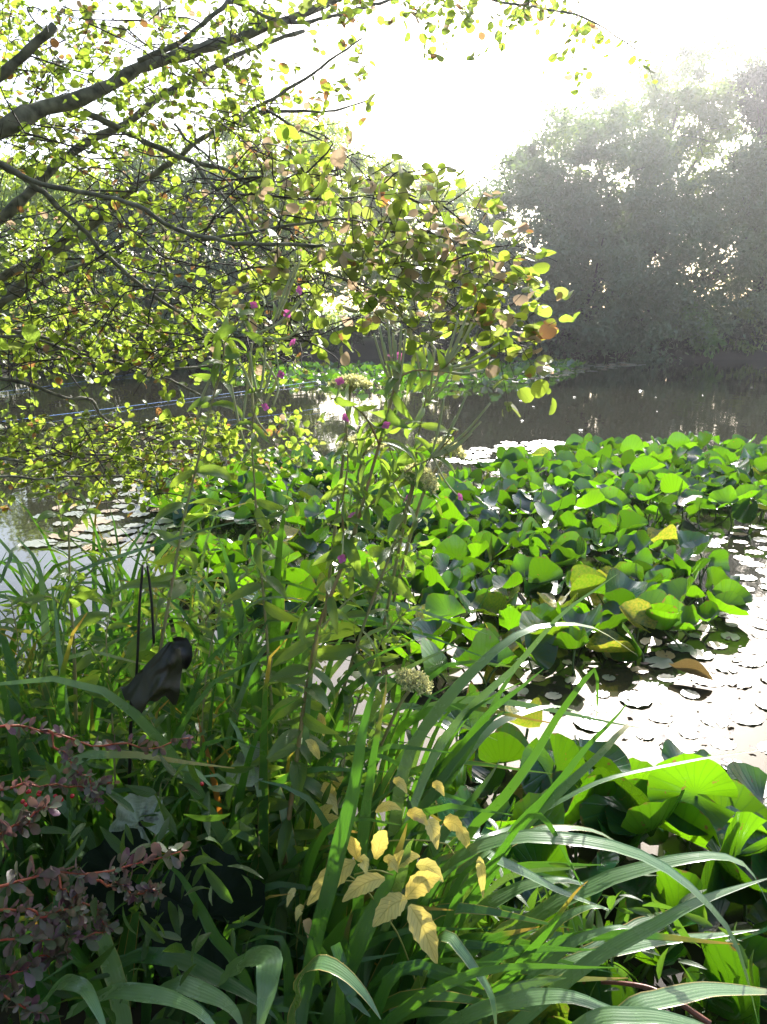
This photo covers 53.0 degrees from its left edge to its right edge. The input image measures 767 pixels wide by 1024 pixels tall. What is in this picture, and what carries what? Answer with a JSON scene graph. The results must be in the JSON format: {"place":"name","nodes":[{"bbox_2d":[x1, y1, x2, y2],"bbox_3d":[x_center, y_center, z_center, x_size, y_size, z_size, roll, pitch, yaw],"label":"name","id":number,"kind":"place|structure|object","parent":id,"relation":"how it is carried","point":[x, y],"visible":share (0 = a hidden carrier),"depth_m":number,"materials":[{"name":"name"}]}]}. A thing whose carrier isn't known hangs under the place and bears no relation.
{"place":"outdoors","nodes":[
{"label":"outdoors","id":0,"kind":"place"},
{"bbox_2d":[0,357,766,1023],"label":"pond water","id":1,"kind":"structure","parent":0,"point":[646,401],"depth_m":6.41,"materials":[{"name":"black liquid"}]},
{"bbox_2d":[21,539,57,546],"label":"floating lily leaf","id":2,"kind":"object","parent":1,"relation":"on","point":[34,543],"visible":0.8,"depth_m":5.22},
{"bbox_2d":[0,551,232,957],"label":"iris plant","id":3,"kind":"object","parent":1,"relation":"on","point":[61,820],"visible":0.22,"depth_m":1.53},
{"bbox_2d":[110,528,136,534],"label":"floating lily leaf","id":4,"kind":"object","parent":1,"relation":"on","point":[121,532],"visible":0.9,"depth_m":5.52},
{"bbox_2d":[0,785,343,1023],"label":"iris plant","id":5,"kind":"object","parent":1,"relation":"on","point":[128,943],"visible":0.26,"depth_m":1.40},
{"bbox_2d":[0,546,382,921],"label":"iris plant","id":6,"kind":"object","parent":1,"relation":"on","point":[219,756],"visible":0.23,"depth_m":1.63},
{"bbox_2d":[0,489,396,852],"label":"iris plant","id":7,"kind":"object","parent":1,"relation":"on","point":[132,598],"visible":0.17,"depth_m":2.10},
{"bbox_2d":[120,564,191,784],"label":"withered leaf","id":8,"kind":"object","parent":7,"relation":"hanging from","point":[157,677],"visible":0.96,"depth_m":1.44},
{"bbox_2d":[154,524,301,609],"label":"water lily plant","id":9,"kind":"object","parent":1,"relation":"on","point":[235,554],"visible":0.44,"depth_m":4.51,"materials":[{"name":"green plant"}]},
{"bbox_2d":[0,527,485,953],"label":"iris plant","id":10,"kind":"object","parent":1,"relation":"on","point":[233,845],"visible":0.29,"depth_m":1.61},
{"bbox_2d":[136,453,359,534],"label":"water lily plant","id":11,"kind":"object","parent":1,"relation":"on","point":[311,509],"visible":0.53,"depth_m":5.68,"materials":[{"name":"green plant"}]},
{"bbox_2d":[0,500,503,786],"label":"iris plant","id":12,"kind":"object","parent":1,"relation":"on","point":[228,633],"visible":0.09,"depth_m":2.04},
{"bbox_2d":[201,359,339,383],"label":"water lily plant","id":13,"kind":"object","parent":1,"relation":"on","point":[292,375],"visible":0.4,"depth_m":21.15,"materials":[{"name":"green plant"}]},
{"bbox_2d":[214,522,375,627],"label":"water lily plant","id":14,"kind":"object","parent":1,"relation":"on","point":[305,573],"visible":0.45,"depth_m":4.10,"materials":[{"name":"green plant"}]},
{"bbox_2d":[215,443,429,511],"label":"water lily plant","id":15,"kind":"object","parent":1,"relation":"on","point":[310,473],"visible":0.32,"depth_m":6.91,"materials":[{"name":"green plant"}]},
{"bbox_2d":[302,360,391,383],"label":"water lily plant","id":16,"kind":"object","parent":1,"relation":"on","point":[371,366],"visible":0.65,"depth_m":22.60,"materials":[{"name":"green plant"}]},
{"bbox_2d":[168,617,638,1021],"bbox_3d":[0.051,0.662,1.798,1.218,0.768,0.769,0,14,0],"label":"iris plant","id":17,"kind":"object","parent":1,"relation":"on","point":[407,718],"visible":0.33,"depth_m":1.65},
{"bbox_2d":[319,508,502,605],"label":"water lily plant","id":18,"kind":"object","parent":1,"relation":"on","point":[442,575],"visible":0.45,"depth_m":4.25,"materials":[{"name":"green plant"}]},
{"bbox_2d":[397,360,501,388],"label":"water lily plant","id":19,"kind":"object","parent":1,"relation":"on","point":[483,378],"visible":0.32,"depth_m":18.88,"materials":[{"name":"green plant"}]},
{"bbox_2d":[352,585,557,687],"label":"water lily plant","id":20,"kind":"object","parent":1,"relation":"on","point":[543,654],"visible":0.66,"depth_m":3.36,"materials":[{"name":"green plant"}]},
{"bbox_2d":[407,509,595,603],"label":"water lily plant","id":21,"kind":"object","parent":1,"relation":"on","point":[530,537],"visible":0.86,"depth_m":4.70,"materials":[{"name":"green plant"}]},
{"bbox_2d":[421,785,589,1023],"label":"water lily plant","id":22,"kind":"object","parent":1,"relation":"on","point":[523,852],"visible":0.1,"depth_m":1.95,"materials":[{"name":"green plant"}]},
{"bbox_2d":[341,459,680,537],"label":"water lily plant","id":23,"kind":"object","parent":1,"relation":"on","point":[599,500],"visible":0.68,"depth_m":5.72,"materials":[{"name":"green plant"}]},
{"bbox_2d":[437,356,585,371],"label":"water lily plant","id":24,"kind":"object","parent":1,"relation":"on","point":[568,362],"visible":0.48,"depth_m":26.45,"materials":[{"name":"green plant"}]},
{"bbox_2d":[470,361,563,385],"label":"water lily plant","id":25,"kind":"object","parent":1,"relation":"on","point":[507,369],"visible":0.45,"depth_m":20.95,"materials":[{"name":"green plant"}]},
{"bbox_2d":[432,682,651,820],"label":"water lily plant","id":26,"kind":"object","parent":1,"relation":"on","point":[511,744],"visible":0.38,"depth_m":2.43,"materials":[{"name":"green plant"}]},
{"bbox_2d":[420,434,666,517],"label":"water lily plant","id":27,"kind":"object","parent":1,"relation":"on","point":[589,459],"visible":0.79,"depth_m":7.04,"materials":[{"name":"green plant"}]},
{"bbox_2d":[398,835,739,1023],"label":"iris plant","id":28,"kind":"object","parent":1,"relation":"on","point":[544,951],"visible":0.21,"depth_m":1.47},
{"bbox_2d":[378,574,766,1023],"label":"iris plant","id":29,"kind":"object","parent":1,"relation":"on","point":[492,849],"visible":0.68,"depth_m":1.50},
{"bbox_2d":[466,564,682,673],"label":"water lily plant","id":30,"kind":"object","parent":1,"relation":"on","point":[620,607],"visible":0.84,"depth_m":3.56,"materials":[{"name":"green plant"}]},
{"bbox_2d":[486,767,684,954],"bbox_3d":[0.559,0.879,2.022,0.444,0.342,0.510,-11,17,-38],"label":"water lily plant","id":31,"kind":"object","parent":1,"relation":"on","point":[587,807],"visible":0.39,"depth_m":2.07,"materials":[{"name":"green plant"}]},
{"bbox_2d":[573,714,604,731],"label":"floating lily leaf","id":32,"kind":"object","parent":1,"relation":"on","point":[592,725],"visible":0.78,"depth_m":2.86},
{"bbox_2d":[619,691,652,706],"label":"floating lily leaf","id":33,"kind":"object","parent":1,"relation":"on","point":[641,699],"visible":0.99,"depth_m":3.06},
{"bbox_2d":[543,509,729,588],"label":"water lily plant","id":34,"kind":"object","parent":1,"relation":"on","point":[633,541],"visible":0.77,"depth_m":4.74,"materials":[{"name":"green plant"}]},
{"bbox_2d":[519,733,766,904],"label":"water lily plant","id":35,"kind":"object","parent":1,"relation":"on","point":[666,791],"visible":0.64,"depth_m":2.06,"materials":[{"name":"green plant"}]},
{"bbox_2d":[636,729,654,738],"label":"floating lily leaf","id":36,"kind":"object","parent":1,"relation":"on","point":[646,734],"visible":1,"depth_m":2.79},
{"bbox_2d":[640,637,661,645],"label":"floating lily leaf","id":37,"kind":"object","parent":1,"relation":"on","point":[652,641],"visible":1,"depth_m":3.61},
{"bbox_2d":[639,681,667,695],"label":"floating lily leaf","id":38,"kind":"object","parent":1,"relation":"on","point":[649,688],"visible":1,"depth_m":3.15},
{"bbox_2d":[546,867,766,1023],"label":"water lily plant","id":39,"kind":"object","parent":1,"relation":"on","point":[722,959],"visible":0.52,"depth_m":1.62,"materials":[{"name":"green plant"}]},
{"bbox_2d":[601,980,711,1023],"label":"fallen stem","id":40,"kind":"object","parent":39,"relation":"on","point":[695,1013],"visible":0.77,"depth_m":1.43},
{"bbox_2d":[644,656,672,668],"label":"floating lily leaf","id":41,"kind":"object","parent":1,"relation":"on","point":[661,663],"visible":0.96,"depth_m":3.40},
{"bbox_2d":[647,711,673,721],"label":"floating lily leaf","id":42,"kind":"object","parent":1,"relation":"on","point":[659,716],"visible":1,"depth_m":2.92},
{"bbox_2d":[655,650,674,658],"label":"floating lily leaf","id":43,"kind":"object","parent":1,"relation":"on","point":[662,654],"visible":1,"depth_m":3.47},
{"bbox_2d":[657,674,677,681],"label":"floating lily leaf","id":44,"kind":"object","parent":1,"relation":"on","point":[664,677],"visible":1,"depth_m":3.24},
{"bbox_2d":[593,553,752,636],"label":"water lily plant","id":45,"kind":"object","parent":1,"relation":"on","point":[661,590],"visible":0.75,"depth_m":3.90,"materials":[{"name":"green plant"}]},
{"bbox_2d":[582,431,766,478],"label":"water lily plant","id":46,"kind":"object","parent":1,"relation":"on","point":[677,449],"visible":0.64,"depth_m":8.08,"materials":[{"name":"green plant"}]},
{"bbox_2d":[660,740,696,752],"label":"floating lily leaf","id":47,"kind":"object","parent":1,"relation":"on","point":[683,746],"visible":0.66,"depth_m":2.71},
{"bbox_2d":[667,642,693,651],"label":"floating lily leaf","id":48,"kind":"object","parent":1,"relation":"on","point":[675,647],"visible":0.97,"depth_m":3.55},
{"bbox_2d":[679,728,697,738],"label":"floating lily leaf","id":49,"kind":"object","parent":1,"relation":"on","point":[690,733],"visible":1,"depth_m":2.80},
{"bbox_2d":[681,690,699,698],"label":"floating lily leaf","id":50,"kind":"object","parent":1,"relation":"on","point":[688,693],"visible":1,"depth_m":3.09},
{"bbox_2d":[623,739,766,855],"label":"water lily plant","id":51,"kind":"object","parent":1,"relation":"on","point":[748,780],"visible":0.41,"depth_m":2.16,"materials":[{"name":"green plant"}]},
{"bbox_2d":[690,649,714,659],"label":"floating lily leaf","id":52,"kind":"object","parent":1,"relation":"on","point":[697,653],"visible":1,"depth_m":3.47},
{"bbox_2d":[644,453,766,528],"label":"water lily plant","id":53,"kind":"object","parent":1,"relation":"on","point":[719,484],"visible":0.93,"depth_m":6.08,"materials":[{"name":"green plant"}]},
{"bbox_2d":[690,674,725,686],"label":"floating lily leaf","id":54,"kind":"object","parent":1,"relation":"on","point":[718,681],"visible":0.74,"depth_m":3.21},
{"bbox_2d":[669,659,713,680],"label":"withered lily leaf","id":55,"kind":"object","parent":54,"relation":"on","point":[693,667],"visible":1,"depth_m":3.21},
{"bbox_2d":[700,711,729,726],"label":"floating lily leaf","id":56,"kind":"object","parent":1,"relation":"on","point":[709,718],"visible":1,"depth_m":2.90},
{"bbox_2d":[707,641,727,648],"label":"floating lily leaf","id":57,"kind":"object","parent":1,"relation":"on","point":[716,644],"visible":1,"depth_m":3.57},
{"bbox_2d":[710,738,735,749],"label":"floating lily leaf","id":58,"kind":"object","parent":1,"relation":"on","point":[720,743],"visible":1,"depth_m":2.74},
{"bbox_2d":[714,662,737,672],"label":"floating lily leaf","id":59,"kind":"object","parent":1,"relation":"on","point":[723,667],"visible":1,"depth_m":3.34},
{"bbox_2d":[698,834,766,942],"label":"water lily plant","id":60,"kind":"object","parent":1,"relation":"on","point":[712,879],"visible":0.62,"depth_m":1.83,"materials":[{"name":"green plant"}]},
{"bbox_2d":[725,675,751,687],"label":"floating lily leaf","id":61,"kind":"object","parent":1,"relation":"on","point":[742,682],"visible":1,"depth_m":3.21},
{"bbox_2d":[729,708,764,724],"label":"floating lily leaf","id":62,"kind":"object","parent":1,"relation":"on","point":[741,715],"visible":1,"depth_m":2.92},
{"bbox_2d":[732,654,764,666],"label":"floating lily leaf","id":63,"kind":"object","parent":1,"relation":"on","point":[748,659],"visible":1,"depth_m":3.41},
{"bbox_2d":[0,311,766,1023],"bbox_3d":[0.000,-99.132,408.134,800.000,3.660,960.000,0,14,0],"label":"ground","id":64,"kind":"structure","parent":0,"point":[370,351],"depth_m":32.67,"materials":[{"name":"green soil"}]},
{"bbox_2d":[0,146,170,366],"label":"field maple","id":65,"kind":"object","parent":64,"relation":"on","point":[37,198],"visible":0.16,"depth_m":26.37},
{"bbox_2d":[19,131,277,364],"bbox_3d":[-9.166,-10.210,29.802,10.405,8.990,10.427,6,15,24],"label":"sallow tree","id":66,"kind":"object","parent":64,"relation":"on","point":[176,280],"visible":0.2,"depth_m":28.71,"materials":[{"name":"green plant"}]},
{"bbox_2d":[29,858,282,1023],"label":"iris plant","id":67,"kind":"object","parent":64,"relation":"on","point":[266,960],"visible":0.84,"depth_m":1.20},
{"bbox_2d":[76,743,268,993],"bbox_3d":[-0.375,0.750,1.514,0.324,0.529,0.382,0,14,0],"label":"broad leaf plant","id":68,"kind":"object","parent":64,"relation":"on","point":[104,853],"visible":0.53,"depth_m":1.40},
{"bbox_2d":[137,525,224,647],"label":"willowherb plant","id":69,"kind":"object","parent":64,"relation":"on","point":[187,563],"visible":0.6,"depth_m":1.76,"materials":[{"name":"green plant"}]},
{"bbox_2d":[110,259,305,693],"bbox_3d":[-0.382,-0.062,1.612,0.414,0.896,0.222,-8,16,-29],"label":"willowherb plant","id":70,"kind":"object","parent":64,"relation":"on","point":[223,334],"visible":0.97,"depth_m":1.60,"materials":[{"name":"green plant"}]},
{"bbox_2d":[177,320,262,360],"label":"scrub bush","id":71,"kind":"object","parent":64,"relation":"on","point":[243,348],"visible":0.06,"depth_m":31.82,"materials":[{"name":"green plant"}]},
{"bbox_2d":[181,564,271,656],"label":"willowherb plant","id":72,"kind":"object","parent":64,"relation":"on","point":[209,603],"visible":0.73,"depth_m":1.69,"materials":[{"name":"green plant"}]},
{"bbox_2d":[191,488,318,870],"bbox_3d":[-0.277,0.438,1.726,0.244,0.992,0.451,0,14,0],"label":"iris plant","id":73,"kind":"object","parent":64,"relation":"on","point":[256,696],"visible":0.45,"depth_m":1.66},
{"bbox_2d":[166,105,368,359],"bbox_3d":[-4.837,-12.043,33.306,10.857,10.940,9.212,-12,18,-41],"label":"field maple","id":74,"kind":"object","parent":64,"relation":"on","point":[331,130],"visible":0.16,"depth_m":31.80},
{"bbox_2d":[238,311,364,354],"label":"scrub bush","id":75,"kind":"object","parent":64,"relation":"on","point":[355,337],"visible":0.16,"depth_m":33.21,"materials":[{"name":"green plant"}]},
{"bbox_2d":[0,0,658,529],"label":"alder tree","id":76,"kind":"object","parent":64,"relation":"on","point":[316,180],"visible":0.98,"depth_m":3.37,"materials":[{"name":"green plant"}]},
{"bbox_2d":[322,373,372,624],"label":"umbel plant","id":77,"kind":"object","parent":64,"relation":"on","point":[354,381],"visible":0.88,"depth_m":1.58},
{"bbox_2d":[337,434,386,601],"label":"umbel plant","id":78,"kind":"object","parent":64,"relation":"on","point":[371,448],"visible":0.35,"depth_m":1.60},
{"bbox_2d":[235,314,499,951],"bbox_3d":[-0.081,0.282,1.565,0.578,1.326,0.228,-7,16,-28],"label":"willowherb plant","id":79,"kind":"object","parent":64,"relation":"on","point":[283,746],"visible":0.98,"depth_m":1.51,"materials":[{"name":"green plant"}]},
{"bbox_2d":[307,345,448,727],"bbox_3d":[-0.005,0.058,1.626,0.290,0.803,0.190,-9,16,-33],"label":"willowherb plant","id":80,"kind":"object","parent":64,"relation":"on","point":[397,585],"visible":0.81,"depth_m":1.63,"materials":[{"name":"green plant"}]},
{"bbox_2d":[321,538,434,627],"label":"willowherb plant","id":81,"kind":"object","parent":64,"relation":"on","point":[365,588],"visible":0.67,"depth_m":1.67,"materials":[{"name":"green plant"}]},
{"bbox_2d":[0,647,756,1023],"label":"undergrowth","id":82,"kind":"object","parent":64,"relation":"on","point":[216,883],"visible":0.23,"depth_m":1.41,"materials":[{"name":"green plant"}]},
{"bbox_2d":[0,595,62,736],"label":"willowherb plant","id":83,"kind":"object","parent":82,"relation":"on","point":[36,703],"visible":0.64,"depth_m":1.60,"materials":[{"name":"green plant"}]},
{"bbox_2d":[5,477,115,722],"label":"willowherb plant","id":84,"kind":"object","parent":82,"relation":"on","point":[82,596],"visible":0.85,"depth_m":1.63,"materials":[{"name":"green plant"}]},
{"bbox_2d":[0,714,203,1022],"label":"barberry bush","id":85,"kind":"object","parent":82,"relation":"on","point":[55,943],"visible":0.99,"depth_m":1.12,"materials":[{"name":"purple plant"}]},
{"bbox_2d":[65,583,150,786],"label":"willowherb plant","id":86,"kind":"object","parent":82,"relation":"on","point":[118,730],"visible":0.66,"depth_m":1.60,"materials":[{"name":"green plant"}]},
{"bbox_2d":[0,517,265,878],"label":"iris plant","id":87,"kind":"object","parent":82,"relation":"on","point":[14,706],"visible":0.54,"depth_m":1.59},
{"bbox_2d":[123,698,205,836],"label":"willowherb plant","id":88,"kind":"object","parent":82,"relation":"on","point":[160,719],"visible":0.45,"depth_m":1.55,"materials":[{"name":"green plant"}]},
{"bbox_2d":[180,599,249,753],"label":"willowherb plant","id":89,"kind":"object","parent":82,"relation":"on","point":[207,706],"visible":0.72,"depth_m":1.60,"materials":[{"name":"green plant"}]},
{"bbox_2d":[221,657,300,856],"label":"willowherb plant","id":90,"kind":"object","parent":82,"relation":"on","point":[255,721],"visible":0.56,"depth_m":1.59,"materials":[{"name":"green plant"}]},
{"bbox_2d":[223,347,299,710],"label":"willowherb plant","id":91,"kind":"object","parent":82,"relation":"on","point":[260,556],"visible":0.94,"depth_m":1.61,"materials":[{"name":"green plant"}]},
{"bbox_2d":[315,686,387,867],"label":"willowherb plant","id":92,"kind":"object","parent":82,"relation":"on","point":[331,777],"visible":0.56,"depth_m":1.60,"materials":[{"name":"green plant"}]},
{"bbox_2d":[286,713,485,980],"bbox_3d":[0.003,0.644,1.453,0.362,0.430,0.323,0,14,0],"label":"briar rose","id":93,"kind":"object","parent":82,"relation":"on","point":[421,882],"visible":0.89,"depth_m":1.32,"materials":[{"name":"yellow plant"}]},
{"bbox_2d":[379,667,433,746],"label":"umbel plant","id":94,"kind":"object","parent":82,"relation":"on","point":[412,677],"visible":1,"depth_m":1.62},
{"bbox_2d":[341,598,431,720],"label":"willowherb plant","id":95,"kind":"object","parent":64,"relation":"on","point":[382,658],"visible":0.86,"depth_m":1.66,"materials":[{"name":"green plant"}]},
{"bbox_2d":[288,144,489,335],"bbox_3d":[-0.351,-12.320,35.963,11.150,9.066,10.460,0,14,0],"label":"field maple","id":96,"kind":"object","parent":64,"relation":"on","point":[397,270],"visible":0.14,"depth_m":34.66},
{"bbox_2d":[287,674,499,1023],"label":"iris plant","id":97,"kind":"object","parent":64,"relation":"on","point":[347,972],"visible":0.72,"depth_m":1.31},
{"bbox_2d":[351,311,449,355],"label":"scrub bush","id":98,"kind":"object","parent":64,"relation":"on","point":[384,331],"visible":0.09,"depth_m":35.05,"materials":[{"name":"green plant"}]},
{"bbox_2d":[382,462,439,625],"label":"umbel plant","id":99,"kind":"object","parent":64,"relation":"on","point":[432,484],"visible":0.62,"depth_m":1.63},
{"bbox_2d":[392,437,466,601],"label":"umbel plant","id":100,"kind":"object","parent":64,"relation":"on","point":[460,453],"visible":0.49,"depth_m":1.67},
{"bbox_2d":[410,233,523,357],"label":"shrub","id":101,"kind":"object","parent":64,"relation":"on","point":[457,317],"visible":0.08,"depth_m":34.25,"materials":[{"name":"green plant"}]},
{"bbox_2d":[449,322,562,357],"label":"scrub bush","id":102,"kind":"object","parent":64,"relation":"on","point":[533,355],"visible":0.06,"depth_m":34.29,"materials":[{"name":"green plant"}]},
{"bbox_2d":[530,320,646,357],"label":"scrub bush","id":103,"kind":"object","parent":64,"relation":"on","point":[552,350],"visible":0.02,"depth_m":34.37,"materials":[{"name":"green plant"}]},
{"bbox_2d":[442,80,766,360],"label":"willow tree","id":104,"kind":"object","parent":64,"relation":"on","point":[575,230],"visible":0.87,"depth_m":31.51,"materials":[{"name":"green plant"}]},
{"bbox_2d":[544,16,766,302],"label":"sallow tree","id":105,"kind":"object","parent":64,"relation":"on","point":[696,101],"visible":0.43,"depth_m":35.92,"materials":[{"name":"green plant"}]},
{"bbox_2d":[667,297,727,358],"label":"shrub","id":106,"kind":"object","parent":64,"relation":"on","point":[713,338],"visible":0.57,"depth_m":31.86,"materials":[{"name":"green plant"}]},
{"bbox_2d":[655,316,766,357],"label":"scrub bush","id":107,"kind":"object","parent":64,"relation":"on","point":[747,328],"visible":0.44,"depth_m":32.71,"materials":[{"name":"green plant"}]},
{"bbox_2d":[713,53,766,322],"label":"poplar tree","id":108,"kind":"object","parent":64,"relation":"on","point":[753,112],"visible":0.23,"depth_m":34.31,"materials":[{"name":"green plant"}]},
{"bbox_2d":[717,296,766,355],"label":"shrub","id":109,"kind":"object","parent":64,"relation":"on","point":[744,312],"visible":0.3,"depth_m":32.67,"materials":[{"name":"green plant"}]},
{"bbox_2d":[0,0,766,311],"label":"sky","id":110,"kind":"structure","parent":0,"point":[445,114],"materials":[{"name":"white"}]},
{"bbox_2d":[166,809,618,1023],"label":"iris plant","id":111,"kind":"object","parent":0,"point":[392,966],"visible":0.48,"depth_m":1.39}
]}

